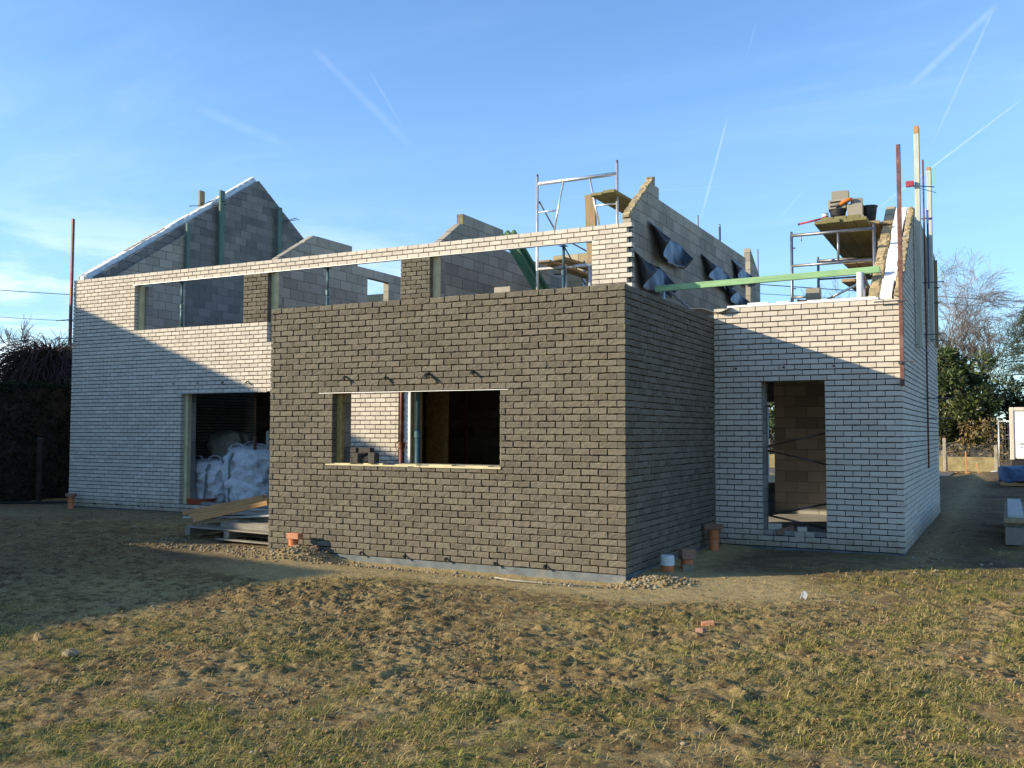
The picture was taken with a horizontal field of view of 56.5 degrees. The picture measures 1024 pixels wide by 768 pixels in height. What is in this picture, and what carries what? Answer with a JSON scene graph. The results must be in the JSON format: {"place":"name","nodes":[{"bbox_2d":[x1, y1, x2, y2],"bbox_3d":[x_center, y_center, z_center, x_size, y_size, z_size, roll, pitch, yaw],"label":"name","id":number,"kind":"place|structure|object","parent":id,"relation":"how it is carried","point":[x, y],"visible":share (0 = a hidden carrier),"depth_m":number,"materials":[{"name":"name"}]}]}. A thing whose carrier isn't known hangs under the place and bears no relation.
{"place":"outdoors","nodes":[
{"label":"outdoors","id":0,"kind":"place"},
{"bbox_2d":[0,439,1023,767],"bbox_3d":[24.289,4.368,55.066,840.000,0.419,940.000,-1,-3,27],"label":"ground","id":1,"kind":"structure","parent":0,"point":[762,565],"depth_m":7.18,"materials":[{"name":"soil"}]},
{"bbox_2d":[0,501,67,503],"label":"ground hose","id":2,"kind":"object","parent":1,"relation":"on","point":[33,502],"visible":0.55,"depth_m":20.96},
{"bbox_2d":[0,378,72,500],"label":"clipped hedge","id":3,"kind":"object","parent":1,"relation":"on","point":[31,413],"visible":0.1,"depth_m":22.52,"materials":[{"name":"green plant"}]},
{"bbox_2d":[0,333,73,386],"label":"weeping bush","id":4,"kind":"object","parent":1,"relation":"on","point":[37,363],"visible":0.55,"depth_m":27.18,"materials":[{"name":"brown plant"}]},
{"bbox_2d":[0,315,73,350],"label":"bare tree","id":5,"kind":"object","parent":1,"relation":"on","point":[24,330],"visible":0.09,"depth_m":39.22,"materials":[{"name":"brown plant"}]},
{"bbox_2d":[35,438,42,500],"bbox_3d":[-10.913,2.016,21.981,0.090,1.550,0.090,-1,-3,27],"label":"wooden post","id":6,"kind":"object","parent":1,"relation":"on","point":[39,468],"visible":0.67,"depth_m":21.95,"materials":[{"name":"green wood"}]},
{"bbox_2d":[33,632,47,640],"bbox_3d":[-3.619,1.950,7.309,0.113,0.094,0.099,-1,-3,27],"label":"rock","id":7,"kind":"object","parent":1,"relation":"on","point":[38,636],"visible":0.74,"depth_m":7.28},
{"bbox_2d":[62,649,79,656],"bbox_3d":[-3.134,1.919,6.766,0.118,0.076,0.119,2,-3,-25],"label":"rock","id":8,"kind":"object","parent":1,"relation":"on","point":[67,652],"visible":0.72,"depth_m":6.73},
{"bbox_2d":[185,520,269,544],"bbox_3d":[-3.977,2.271,14.635,1.971,0.163,1.310,-1,-3,27],"label":"pallet","id":9,"kind":"object","parent":1,"relation":"on","point":[229,534],"visible":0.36,"depth_m":14.43,"materials":[{"name":"grey wood"}]},
{"bbox_2d":[189,497,268,518],"bbox_3d":[-4.340,1.903,14.629,1.399,0.363,0.085,-1,-3,17],"label":"timber batten","id":10,"kind":"object","parent":9,"relation":"on","point":[197,514],"visible":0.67,"depth_m":14.60,"materials":[{"name":"orange wood"}]},
{"bbox_2d":[193,500,269,521],"bbox_3d":[-4.249,1.927,14.411,1.331,0.362,0.085,-1,-3,19],"label":"timber batten","id":11,"kind":"object","parent":9,"relation":"on","point":[231,511],"visible":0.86,"depth_m":14.36,"materials":[{"name":"orange wood"}]},
{"bbox_2d":[220,521,268,531],"bbox_3d":[-3.919,2.112,14.121,1.077,0.096,0.120,-2,-3,33],"label":"plank","id":12,"kind":"object","parent":9,"relation":"on","point":[246,526],"visible":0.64,"depth_m":14.08,"materials":[{"name":"grey wood"}]},
{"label":"steel channel","id":13,"kind":"object","parent":9,"relation":"on","visible":0},
{"bbox_2d":[183,515,268,517],"bbox_3d":[-4.263,2.065,14.830,2.122,0.126,0.302,-1,-3,29],"label":"board","id":14,"kind":"object","parent":13,"relation":"on","point":[226,516],"visible":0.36,"depth_m":14.82,"materials":[{"name":"grey wood"}]},
{"bbox_2d":[183,495,265,514],"bbox_3d":[-4.489,1.888,14.842,1.457,0.353,0.085,-1,-3,18],"label":"timber batten","id":15,"kind":"object","parent":14,"relation":"on","point":[195,510],"visible":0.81,"depth_m":14.81,"materials":[{"name":"orange wood"}]},
{"bbox_2d":[229,512,269,514],"bbox_3d":[-4.195,2.022,14.865,2.132,0.126,0.252,-1,-3,29],"label":"board","id":16,"kind":"object","parent":14,"relation":"on","point":[252,513],"visible":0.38,"depth_m":14.69,"materials":[{"name":"grey wood"}]},
{"bbox_2d":[288,539,298,546],"bbox_3d":[-2.908,2.200,12.675,0.139,0.280,0.139,-1,-3,27],"label":"drain pipe","id":17,"kind":"object","parent":1,"relation":"on","point":[292,542],"visible":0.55,"depth_m":12.62,"materials":[{"name":"orange plastic"}]},
{"bbox_2d":[286,532,302,538],"bbox_3d":[-2.890,2.020,12.675,0.200,0.075,0.110,-1,-3,27],"label":"loose brick","id":18,"kind":"object","parent":17,"relation":"on","point":[292,535],"visible":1,"depth_m":12.63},
{"bbox_2d":[69,177,939,582],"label":"unfinished house","id":19,"kind":"structure","parent":1,"relation":"on","point":[617,419],"depth_m":13.49,"materials":[{"name":"brick"}]},
{"bbox_2d":[56,219,74,344],"bbox_3d":[-9.743,-2.224,20.836,0.520,2.770,0.092,-1,-3,27],"label":"corner profile","id":20,"kind":"object","parent":19,"relation":"attached to","point":[70,320],"visible":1,"depth_m":20.75,"materials":[{"name":"red metal"}]},
{"bbox_2d":[177,282,185,327],"bbox_3d":[-6.748,-1.615,19.467,0.194,0.930,0.120,-1,-3,27],"label":"steel prop","id":21,"kind":"object","parent":19,"relation":"on","point":[182,306],"visible":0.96,"depth_m":19.44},
{"bbox_2d":[185,223,190,268],"bbox_3d":[-7.813,-3.269,22.948,0.060,1.220,0.100,-1,-3,27],"label":"timber board","id":22,"kind":"object","parent":19,"relation":"attached to","point":[187,251],"visible":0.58,"depth_m":22.92,"materials":[{"name":"teal wood"}]},
{"bbox_2d":[186,498,216,504],"bbox_3d":[-6.323,2.391,19.343,0.644,0.157,0.644,-1,-3,27],"label":"mixing tub","id":23,"kind":"object","parent":19,"relation":"on","point":[195,501],"visible":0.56,"depth_m":19.08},
{"bbox_2d":[192,190,226,264],"bbox_3d":[-7.652,-3.845,24.116,1.006,2.050,0.309,0,-3,11],"label":"timber board","id":24,"kind":"object","parent":19,"relation":"attached to","point":[221,224],"visible":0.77,"depth_m":23.95,"materials":[{"name":"teal wood"}]},
{"bbox_2d":[198,190,204,206],"bbox_3d":[-7.906,-3.656,24.200,0.060,2.520,0.170,-1,-3,27],"label":"timber board","id":25,"kind":"object","parent":24,"relation":"attached to","point":[201,197],"visible":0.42,"depth_m":24.21,"materials":[{"name":"brown wood"}]},
{"bbox_2d":[194,455,225,501],"bbox_3d":[-6.307,1.984,19.864,1.165,1.012,0.914,-1,-3,27],"label":"bag","id":26,"kind":"object","parent":19,"relation":"on","point":[208,481],"visible":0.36,"depth_m":19.44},
{"bbox_2d":[206,430,252,458],"bbox_3d":[-6.215,1.779,20.929,1.150,1.530,0.973,-1,-3,27],"label":"bag","id":27,"kind":"object","parent":19,"relation":"on","point":[217,444],"visible":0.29,"depth_m":20.61,"materials":[{"name":"fabric"}]},
{"bbox_2d":[224,441,263,455],"bbox_3d":[-5.678,1.873,20.458,1.225,1.297,0.938,-1,-3,27],"label":"bag","id":28,"kind":"object","parent":19,"relation":"on","point":[239,445],"visible":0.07,"depth_m":20.33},
{"bbox_2d":[220,443,270,501],"bbox_3d":[-5.272,1.845,19.504,1.366,1.258,1.038,-1,-3,27],"label":"bag","id":29,"kind":"object","parent":19,"relation":"on","point":[245,471],"visible":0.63,"depth_m":19.06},
{"bbox_2d":[253,392,256,449],"bbox_3d":[-5.182,1.119,19.212,0.120,2.690,0.120,-1,-3,27],"label":"steel prop","id":30,"kind":"object","parent":19,"relation":"on","point":[255,424],"visible":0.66,"depth_m":19.21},
{"bbox_2d":[276,207,298,255],"bbox_3d":[-6.178,-4.093,26.172,0.213,1.400,0.782,-2,-4,40],"label":"timber board","id":31,"kind":"object","parent":19,"relation":"attached to","point":[279,233],"visible":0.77,"depth_m":25.86,"materials":[{"name":"teal wood"}]},
{"bbox_2d":[323,268,331,304],"bbox_3d":[-3.437,-1.353,17.736,0.194,1.615,0.120,-1,-3,27],"label":"steel prop","id":32,"kind":"object","parent":19,"relation":"on","point":[328,291],"visible":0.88,"depth_m":17.74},
{"bbox_2d":[354,453,365,462],"bbox_3d":[-2.007,0.979,12.559,0.075,0.130,0.160,-2,-4,34],"label":"loose brick","id":33,"kind":"object","parent":19,"relation":"on","point":[358,457],"visible":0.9,"depth_m":12.50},
{"bbox_2d":[368,452,378,463],"bbox_3d":[-1.807,0.966,12.433,0.110,0.145,0.100,-2,-3,31],"label":"loose brick","id":34,"kind":"object","parent":19,"relation":"on","point":[373,457],"visible":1,"depth_m":12.40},
{"bbox_2d":[395,392,406,462],"bbox_3d":[-1.760,0.888,15.193,0.218,2.920,0.120,-1,-3,27],"label":"steel prop","id":35,"kind":"object","parent":19,"relation":"on","point":[401,445],"visible":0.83,"depth_m":15.17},
{"bbox_2d":[414,392,420,463],"bbox_3d":[-1.224,0.747,12.373,0.120,2.920,0.120,-1,-3,27],"label":"steel prop","id":36,"kind":"object","parent":19,"relation":"on","point":[417,434],"visible":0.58,"depth_m":12.35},
{"bbox_2d":[494,286,513,292],"bbox_3d":[-0.138,-1.540,16.112,0.300,0.190,0.140,-1,-3,25],"label":"concrete block","id":37,"kind":"object","parent":19,"relation":"on","point":[504,289],"depth_m":16.05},
{"bbox_2d":[501,230,542,289],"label":"formwork beam","id":38,"kind":"structure","parent":19,"relation":"on","point":[524,266],"depth_m":17.45,"materials":[{"name":"green wood"}]},
{"bbox_2d":[511,230,549,288],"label":"formwork beam","id":39,"kind":"structure","parent":19,"relation":"on","point":[530,261],"depth_m":17.54,"materials":[{"name":"green wood"}]},
{"bbox_2d":[559,245,567,287],"bbox_3d":[0.843,-1.453,15.543,0.120,1.615,0.120,-1,-3,27],"label":"steel prop","id":40,"kind":"object","parent":19,"relation":"on","point":[563,272],"visible":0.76,"depth_m":15.54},
{"bbox_2d":[536,160,618,289],"bbox_3d":[1.111,-2.190,16.400,1.548,3.175,0.068,-1,-3,27],"label":"scaffold","id":41,"kind":"object","parent":19,"relation":"on","point":[562,181],"visible":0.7,"depth_m":16.46,"materials":[{"name":"grey metal"}]},
{"bbox_2d":[539,260,587,279],"bbox_3d":[1.204,-2.047,17.541,0.220,0.065,2.584,-2,-3,30],"label":"scaffold plank","id":42,"kind":"object","parent":41,"relation":"on","point":[572,271],"visible":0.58,"depth_m":17.12,"materials":[{"name":"brown wood"}]},
{"bbox_2d":[554,257,586,270],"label":"scaffold plank","id":43,"kind":"object","parent":41,"relation":"on","point":[569,261],"visible":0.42,"depth_m":16.45,"materials":[{"name":"brown wood"}]},
{"bbox_2d":[590,192,625,213],"bbox_3d":[2.129,-3.106,17.245,0.220,0.125,2.756,-2,-3,31],"label":"scaffold plank","id":44,"kind":"object","parent":41,"relation":"on","point":[602,197],"visible":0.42,"depth_m":16.37,"materials":[{"name":"brown wood"}]},
{"bbox_2d":[603,189,631,206],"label":"scaffold plank","id":45,"kind":"object","parent":41,"relation":"on","point":[624,200],"visible":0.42,"depth_m":16.15,"materials":[{"name":"brown wood"}]},
{"bbox_2d":[585,195,596,277],"bbox_3d":[1.403,-1.948,16.518,0.290,2.712,0.060,-1,-3,27],"label":"timber upright","id":46,"kind":"object","parent":19,"relation":"on","point":[590,217],"visible":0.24,"depth_m":16.55,"materials":[{"name":"brown wood"}]},
{"bbox_2d":[681,300,740,315],"bbox_3d":[2.912,-1.169,14.562,1.004,0.270,0.752,-1,-3,27],"label":"membrane sheet","id":47,"kind":"object","parent":19,"relation":"on","point":[705,311],"visible":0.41,"depth_m":14.39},
{"bbox_2d":[655,266,879,308],"bbox_3d":[4.143,-1.125,15.180,3.402,1.037,1.600,-1,-3,27],"label":"guard rail","id":48,"kind":"object","parent":19,"relation":"on","point":[860,272],"visible":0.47,"depth_m":14.43,"materials":[{"name":"green wood"}]},
{"bbox_2d":[827,280,863,298],"bbox_3d":[4.950,-1.341,14.759,0.044,0.324,1.494,1,-3,-19],"label":"scaffold brace","id":49,"kind":"object","parent":48,"relation":"attached to","point":[845,290],"visible":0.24,"depth_m":14.45,"materials":[{"name":"metal"}]},
{"bbox_2d":[768,523,781,529],"bbox_3d":[3.850,2.132,13.943,0.200,0.180,0.100,-1,-3,16],"label":"loose brick","id":50,"kind":"object","parent":19,"relation":"on","point":[775,526],"visible":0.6,"depth_m":13.90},
{"bbox_2d":[775,525,793,534],"bbox_3d":[3.961,2.133,13.829,0.272,0.160,0.100,0,-3,7],"label":"loose brick","id":51,"kind":"object","parent":19,"relation":"on","point":[781,531],"visible":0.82,"depth_m":13.79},
{"bbox_2d":[768,432,824,447],"bbox_3d":[4.641,0.877,15.256,1.094,0.304,0.044,-1,-3,27],"label":"scaffold brace","id":52,"kind":"object","parent":19,"relation":"attached to","point":[798,439],"visible":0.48,"depth_m":15.28,"materials":[{"name":"grey metal"}]},
{"bbox_2d":[769,515,824,528],"bbox_3d":[4.460,2.184,15.282,1.094,0.234,0.044,-1,-3,27],"label":"scaffold brace","id":53,"kind":"object","parent":19,"relation":"attached to","point":[823,527],"visible":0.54,"depth_m":15.21,"materials":[{"name":"grey metal"}]},
{"bbox_2d":[768,450,826,464],"bbox_3d":[4.640,1.196,15.239,1.094,0.284,0.044,-1,-3,27],"label":"scaffold brace","id":54,"kind":"object","parent":19,"relation":"attached to","point":[792,456],"visible":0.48,"depth_m":15.26,"materials":[{"name":"grey metal"}]},
{"bbox_2d":[769,503,826,514],"bbox_3d":[4.549,2.012,15.244,1.294,0.334,0.044,-1,-3,27],"label":"scaffold brace","id":55,"kind":"object","parent":19,"relation":"attached to","point":[797,509],"visible":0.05,"depth_m":15.22,"materials":[{"name":"grey metal"}]},
{"bbox_2d":[806,297,820,300],"bbox_3d":[4.677,-0.975,14.769,0.200,0.700,0.200,-1,-3,27],"label":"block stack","id":56,"kind":"object","parent":19,"relation":"on","point":[818,298],"visible":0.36,"depth_m":14.70,"materials":[{"name":"concrete"}]},
{"bbox_2d":[805,288,820,298],"bbox_3d":[4.678,-1.402,14.791,0.210,0.150,0.190,-1,-3,24],"label":"concrete block","id":57,"kind":"object","parent":56,"relation":"on","point":[812,292],"depth_m":14.71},
{"bbox_2d":[790,224,875,301],"bbox_3d":[4.936,-1.518,14.663,1.268,1.775,0.052,-1,-3,27],"label":"scaffold","id":58,"kind":"object","parent":19,"relation":"on","point":[838,261],"visible":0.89,"depth_m":14.69,"materials":[{"name":"grey metal"}]},
{"bbox_2d":[817,255,876,298],"bbox_3d":[6.174,-1.432,17.399,1.148,1.885,0.052,-1,-3,27],"label":"scaffold","id":59,"kind":"object","parent":19,"relation":"on","point":[835,259],"visible":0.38,"depth_m":17.52,"materials":[{"name":"grey metal"}]},
{"bbox_2d":[814,220,852,257],"bbox_3d":[5.714,-2.475,16.733,0.195,0.115,3.401,-1,-3,27],"label":"deck plank","id":60,"kind":"object","parent":59,"relation":"on","point":[823,225],"visible":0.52,"depth_m":16.33,"materials":[{"name":"brown wood"}]},
{"bbox_2d":[827,219,864,256],"bbox_3d":[5.894,-2.479,16.646,0.195,0.115,3.471,-1,-3,27],"label":"deck plank","id":61,"kind":"object","parent":59,"relation":"on","point":[849,243],"visible":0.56,"depth_m":16.31,"materials":[{"name":"brown wood"}]},
{"bbox_2d":[834,216,846,218],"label":"deck plank","id":62,"kind":"object","parent":61,"relation":"on","point":[840,217],"visible":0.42,"depth_m":15.14,"materials":[{"name":"brown wood"}]},
{"bbox_2d":[829,208,846,217],"bbox_3d":[5.345,-2.753,15.620,0.289,0.211,0.286,-1,-3,27],"label":"bucket","id":63,"kind":"object","parent":62,"relation":"on","point":[834,212],"visible":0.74,"depth_m":15.52,"materials":[{"name":"plastic"}]},
{"bbox_2d":[828,199,847,209],"bbox_3d":[5.354,-2.937,15.646,0.280,0.150,0.193,-2,-3,30],"label":"concrete block","id":64,"kind":"object","parent":63,"relation":"on","point":[832,204],"depth_m":15.58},
{"bbox_2d":[831,190,848,199],"bbox_3d":[5.405,-3.087,15.685,0.270,0.150,0.190,-1,-3,23],"label":"concrete block","id":65,"kind":"object","parent":64,"relation":"on","point":[842,194],"depth_m":15.60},
{"bbox_2d":[841,278,867,296],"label":"scaffold plank","id":66,"kind":"object","parent":59,"relation":"on","point":[849,282],"visible":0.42,"depth_m":15.58,"materials":[{"name":"brown wood"}]},
{"bbox_2d":[840,218,872,258],"bbox_3d":[6.072,-2.484,16.554,0.195,0.115,3.391,-1,-3,27],"label":"deck plank","id":67,"kind":"object","parent":59,"relation":"on","point":[861,242],"visible":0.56,"depth_m":16.16,"materials":[{"name":"brown wood"}]},
{"bbox_2d":[847,214,860,217],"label":"deck plank","id":68,"kind":"object","parent":67,"relation":"on","point":[852,216],"visible":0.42,"depth_m":15.05,"materials":[{"name":"brown wood"}]},
{"bbox_2d":[847,203,863,214],"bbox_3d":[5.594,-2.825,15.517,0.244,0.200,0.205,-1,-3,27],"label":"concrete block","id":69,"kind":"object","parent":68,"relation":"on","point":[855,208],"depth_m":15.43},
{"bbox_2d":[863,204,877,220],"bbox_3d":[5.841,-2.778,15.556,0.257,0.256,0.254,-1,-3,27],"label":"bucket","id":70,"kind":"object","parent":68,"relation":"on","point":[870,211],"visible":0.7,"depth_m":15.46,"materials":[{"name":"plastic"}]},
{"bbox_2d":[844,260,871,279],"bbox_3d":[6.035,-1.970,16.569,0.200,0.214,2.854,-1,-3,26],"label":"scaffold plank","id":71,"kind":"object","parent":59,"relation":"on","point":[851,265],"visible":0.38,"depth_m":15.67,"materials":[{"name":"brown wood"}]},
{"bbox_2d":[853,216,877,254],"bbox_3d":[6.252,-2.488,16.467,0.195,0.115,3.461,-1,-3,27],"label":"deck plank","id":72,"kind":"object","parent":59,"relation":"on","point":[862,222],"visible":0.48,"depth_m":15.36,"materials":[{"name":"brown wood"}]},
{"bbox_2d":[870,220,881,237],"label":"deck plank","id":73,"kind":"object","parent":19,"relation":"on","point":[878,225],"visible":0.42,"depth_m":15.45,"materials":[{"name":"brown wood"}]},
{"bbox_2d":[874,144,914,385],"bbox_3d":[5.201,-1.629,13.005,0.500,3.320,0.200,-1,-3,27],"label":"corner profile","id":74,"kind":"object","parent":19,"relation":"attached to","point":[901,362],"visible":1,"depth_m":12.97,"materials":[{"name":"red metal"}]},
{"bbox_2d":[913,126,933,352],"bbox_3d":[6.788,-2.314,15.529,0.370,3.530,1.399,-2,-4,36],"label":"timber board","id":75,"kind":"object","parent":19,"relation":"attached to","point":[918,238],"visible":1,"depth_m":15.04,"materials":[{"name":"white wood"}]},
{"bbox_2d":[921,167,949,341],"bbox_3d":[7.673,-2.384,17.568,0.554,3.239,0.426,2,-3,-27],"label":"timber board","id":76,"kind":"object","parent":19,"relation":"attached to","point":[931,289],"visible":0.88,"depth_m":17.49,"materials":[{"name":"white wood"}]},
{"bbox_2d":[933,260,940,347],"bbox_3d":[8.446,-1.594,18.990,0.220,1.750,0.108,-1,-3,27],"label":"corner profile","id":77,"kind":"object","parent":19,"relation":"attached to","point":[936,288],"visible":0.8,"depth_m":18.96,"materials":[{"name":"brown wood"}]},
{"bbox_2d":[922,160,955,467],"bbox_3d":[7.302,-1.233,16.371,0.550,5.360,0.052,-1,-3,27],"label":"corner profile","id":78,"kind":"object","parent":19,"relation":"attached to","point":[926,335],"visible":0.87,"depth_m":16.43,"materials":[{"name":"orange metal"}]},
{"bbox_2d":[926,210,929,288],"bbox_3d":[7.218,-2.332,16.521,0.034,1.370,0.054,-1,-3,27],"label":"pole","id":79,"kind":"object","parent":78,"relation":"attached to","point":[927,216],"visible":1,"depth_m":16.50,"materials":[{"name":"metal"}]},
{"bbox_2d":[1,488,1021,636],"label":"rubble","id":80,"kind":"object","parent":1,"relation":"on","point":[627,584],"visible":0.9,"depth_m":12.25,"materials":[{"name":"stone"}]},
{"bbox_2d":[0,523,1023,767],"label":"soil clods","id":81,"kind":"object","parent":1,"relation":"on","point":[476,673],"visible":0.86,"depth_m":6.69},
{"bbox_2d":[12,539,1022,756],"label":"pebbles","id":82,"kind":"object","parent":1,"relation":"on","point":[463,636],"visible":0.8,"depth_m":6.92,"materials":[{"name":"stone"}]},
{"bbox_2d":[494,577,594,586],"bbox_3d":[0.348,2.196,10.540,1.208,0.048,0.083,-1,-3,22],"label":"plastic strip","id":83,"kind":"object","parent":1,"relation":"on","point":[514,580],"visible":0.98,"depth_m":10.58,"materials":[{"name":"plastic"}]},
{"bbox_2d":[660,554,674,571],"bbox_3d":[1.849,2.171,11.336,0.168,0.265,0.168,-1,-3,27],"label":"drain pipe","id":84,"kind":"object","parent":1,"relation":"on","point":[667,564],"visible":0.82,"depth_m":11.27,"materials":[{"name":"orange plastic"}]},
{"bbox_2d":[680,559,693,568],"bbox_3d":[2.139,2.229,11.634,0.162,0.180,0.162,-1,-3,27],"label":"drain pipe","id":85,"kind":"object","parent":1,"relation":"on","point":[688,562],"visible":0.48,"depth_m":11.58,"materials":[{"name":"orange plastic"}]},
{"bbox_2d":[678,548,695,559],"bbox_3d":[2.140,2.077,11.642,0.190,0.120,0.120,1,-3,-18],"label":"loose brick","id":86,"kind":"object","parent":85,"relation":"on","point":[686,553],"visible":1,"depth_m":11.59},
{"bbox_2d":[708,529,718,550],"bbox_3d":[2.831,2.223,13.362,0.158,0.370,0.158,-1,-3,27],"label":"drain pipe","id":87,"kind":"object","parent":1,"relation":"on","point":[713,535],"visible":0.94,"depth_m":13.30,"materials":[{"name":"orange plastic"}]},
{"bbox_2d":[704,523,723,529],"bbox_3d":[2.832,2.001,13.373,0.260,0.070,0.120,-1,-3,24],"label":"loose brick","id":88,"kind":"object","parent":87,"relation":"on","point":[714,526],"visible":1,"depth_m":13.31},
{"bbox_2d":[768,402,774,453],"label":"laurel shrub","id":89,"kind":"object","parent":1,"relation":"on","point":[771,423],"visible":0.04,"depth_m":46.07,"materials":[{"name":"green plant"}]},
{"bbox_2d":[769,438,997,471],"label":"concrete fence","id":90,"kind":"object","parent":1,"relation":"on","point":[954,463],"visible":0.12,"depth_m":40.13,"materials":[{"name":"concrete"}]},
{"bbox_2d":[848,247,1023,456],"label":"birch tree","id":91,"kind":"object","parent":1,"relation":"on","point":[980,301],"visible":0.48,"depth_m":51.62,"materials":[{"name":"brown plant"}]},
{"bbox_2d":[937,285,1022,456],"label":"bare tree","id":92,"kind":"object","parent":1,"relation":"on","point":[977,334],"visible":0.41,"depth_m":50.50,"materials":[{"name":"brown plant"}]},
{"bbox_2d":[937,343,1023,463],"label":"laurel shrub","id":93,"kind":"object","parent":1,"relation":"on","point":[961,382],"visible":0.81,"depth_m":41.45,"materials":[{"name":"green plant"}]},
{"bbox_2d":[991,419,1009,471],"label":"gate","id":94,"kind":"structure","parent":1,"relation":"on","point":[999,443],"depth_m":37.05,"materials":[{"name":"grey metal"}]},
{"bbox_2d":[983,306,1023,405],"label":"cedar tree","id":95,"kind":"object","parent":1,"relation":"on","point":[1018,347],"visible":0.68,"depth_m":47.36,"materials":[{"name":"green plant"}]},
{"bbox_2d":[984,389,1023,460],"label":"laurel shrub","id":96,"kind":"object","parent":1,"relation":"on","point":[1016,403],"visible":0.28,"depth_m":42.67,"materials":[{"name":"green plant"}]},
{"bbox_2d":[998,466,1023,485],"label":"tarp pallet","id":97,"kind":"object","parent":1,"relation":"on","point":[1011,475],"visible":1,"depth_m":29.23,"materials":[{"name":"blue plastic"}]},
{"bbox_2d":[1005,524,1023,545],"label":"pile timber","id":98,"kind":"object","parent":1,"relation":"on","point":[1014,535],"visible":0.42,"depth_m":13.92,"materials":[{"name":"grey wood"}]},
{"bbox_2d":[1003,521,1022,526],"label":"pile timber","id":99,"kind":"object","parent":98,"relation":"on","point":[1012,525],"visible":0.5,"depth_m":14.01,"materials":[{"name":"brown wood"}]},
{"bbox_2d":[1004,501,1023,523],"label":"pile plank","id":100,"kind":"object","parent":99,"relation":"on","point":[1014,520],"visible":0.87,"depth_m":13.99,"materials":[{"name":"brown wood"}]},
{"bbox_2d":[1007,499,1023,517],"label":"pile plank","id":101,"kind":"object","parent":100,"relation":"on","point":[1014,508],"visible":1,"depth_m":15.05,"materials":[{"name":"grey wood"}]},
{"bbox_2d":[1009,407,1023,465],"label":"box trailer","id":102,"kind":"object","parent":1,"relation":"on","point":[1016,419],"visible":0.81,"depth_m":35.51,"materials":[{"name":"metal"}]},
{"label":"utility pole","id":103,"kind":"object","parent":1,"relation":"on","visible":0},
{"bbox_2d":[760,284,1021,301],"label":"power line","id":104,"kind":"object","parent":103,"relation":"attached to","point":[854,290],"visible":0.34,"depth_m":59.88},
{"bbox_2d":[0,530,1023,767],"bbox_3d":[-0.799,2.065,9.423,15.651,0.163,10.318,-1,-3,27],"label":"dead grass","id":105,"kind":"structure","parent":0,"point":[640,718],"depth_m":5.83,"materials":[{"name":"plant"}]},
{"bbox_2d":[0,559,1023,767],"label":"grass","id":106,"kind":"structure","parent":0,"point":[172,733],"depth_m":5.44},
{"bbox_2d":[0,0,1023,434],"label":"sky","id":107,"kind":"structure","parent":0,"point":[370,124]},
{"bbox_2d":[769,468,953,476],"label":"road","id":108,"kind":"structure","parent":0,"point":[942,474],"depth_m":37.96,"materials":[{"name":"asphalt"}]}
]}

